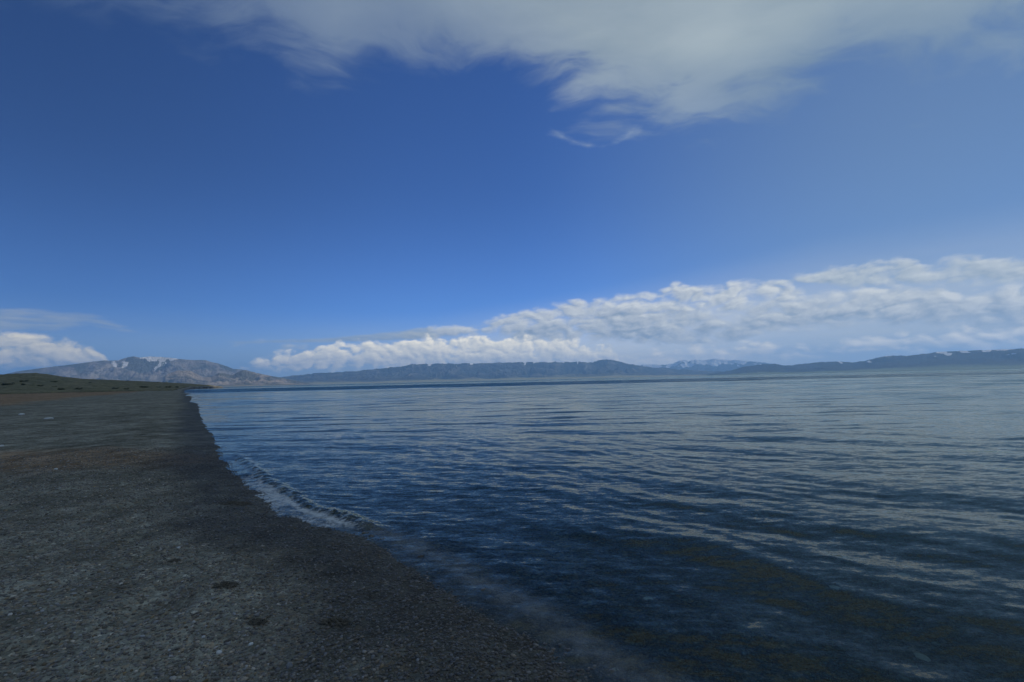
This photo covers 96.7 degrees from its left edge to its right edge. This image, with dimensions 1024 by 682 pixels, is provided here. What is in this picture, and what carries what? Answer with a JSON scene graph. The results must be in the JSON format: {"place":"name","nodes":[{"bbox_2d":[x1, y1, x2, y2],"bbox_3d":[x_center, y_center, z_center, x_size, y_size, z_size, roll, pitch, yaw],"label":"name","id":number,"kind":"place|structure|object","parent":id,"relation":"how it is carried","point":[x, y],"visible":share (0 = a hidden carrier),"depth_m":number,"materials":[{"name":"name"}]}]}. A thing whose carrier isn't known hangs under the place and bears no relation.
{"place":"outdoors","nodes":[
{"label":"outdoors","id":0,"kind":"place"},
{"bbox_2d":[0,373,220,393],"bbox_3d":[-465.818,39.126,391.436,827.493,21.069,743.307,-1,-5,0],"label":"grassland","id":1,"kind":"structure","parent":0,"point":[68,384],"depth_m":250.41,"materials":[{"name":"green plant"}]},
{"bbox_2d":[8,356,303,381],"bbox_3d":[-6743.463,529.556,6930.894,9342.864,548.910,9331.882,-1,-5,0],"label":"snowy brown mountain","id":2,"kind":"structure","parent":0,"point":[150,369],"depth_m":6633.73,"materials":[{"name":"brown stone"}]},
{"bbox_2d":[162,370,317,386],"bbox_3d":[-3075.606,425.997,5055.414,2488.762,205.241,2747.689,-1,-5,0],"label":"rocky foothill","id":3,"kind":"structure","parent":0,"point":[245,378],"depth_m":4732.86,"materials":[{"name":"stone"}]},
{"bbox_2d":[0,386,625,681],"bbox_3d":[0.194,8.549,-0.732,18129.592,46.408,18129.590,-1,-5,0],"label":"ground","id":4,"kind":"structure","parent":0,"point":[123,420],"depth_m":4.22,"materials":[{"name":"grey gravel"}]},
{"bbox_2d":[213,581,239,588],"bbox_3d":[-2.304,1.964,3.662,0.175,0.036,0.173,3,-7,-43],"label":"weed clump","id":5,"kind":"object","parent":4,"relation":"on","point":[229,584],"visible":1,"depth_m":3.65,"materials":[{"name":"plant"}]},
{"bbox_2d":[220,501,251,505],"bbox_3d":[-3.971,2.334,6.548,0.457,0.064,0.315,-1,-5,0],"label":"weed clump","id":6,"kind":"object","parent":4,"relation":"on","point":[237,503],"visible":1,"depth_m":6.53,"materials":[{"name":"black plant"}]},
{"bbox_2d":[247,618,267,624],"bbox_3d":[-1.750,1.931,3.130,0.130,0.033,0.089,-1,-5,0],"label":"weed clump","id":7,"kind":"object","parent":4,"relation":"on","point":[256,621],"visible":1,"depth_m":3.12,"materials":[{"name":"plant"}]},
{"bbox_2d":[317,617,350,627],"bbox_3d":[-1.227,1.943,3.153,0.208,0.038,0.141,-3,-5,16],"label":"weed clump","id":8,"kind":"object","parent":4,"relation":"on","point":[336,621],"visible":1,"depth_m":3.13,"materials":[{"name":"green plant"}]},
{"bbox_2d":[281,359,721,383],"bbox_3d":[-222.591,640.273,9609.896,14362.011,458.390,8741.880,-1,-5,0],"label":"central range","id":9,"kind":"structure","parent":0,"point":[447,372],"depth_m":9468.69,"materials":[{"name":"stone"}]},
{"bbox_2d":[0,0,1023,376],"label":"sky","id":10,"kind":"structure","parent":0,"point":[276,188],"materials":[{"name":"blue"}]},
{"bbox_2d":[184,369,1023,681],"bbox_3d":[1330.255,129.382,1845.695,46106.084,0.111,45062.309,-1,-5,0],"label":"lake water","id":11,"kind":"structure","parent":0,"point":[834,527],"depth_m":6.24,"materials":[{"name":"blue liquid"}]},
{"bbox_2d":[639,359,785,371],"bbox_3d":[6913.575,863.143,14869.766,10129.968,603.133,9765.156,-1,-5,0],"label":"distant snow range","id":12,"kind":"structure","parent":0,"point":[714,365],"depth_m":14754.04,"materials":[{"name":"white snow"}]},
{"bbox_2d":[705,348,1023,375],"bbox_3d":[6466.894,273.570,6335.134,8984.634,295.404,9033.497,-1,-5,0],"label":"eastern range","id":13,"kind":"structure","parent":0,"point":[984,359],"depth_m":5867.54,"materials":[{"name":"stone"}]}
]}

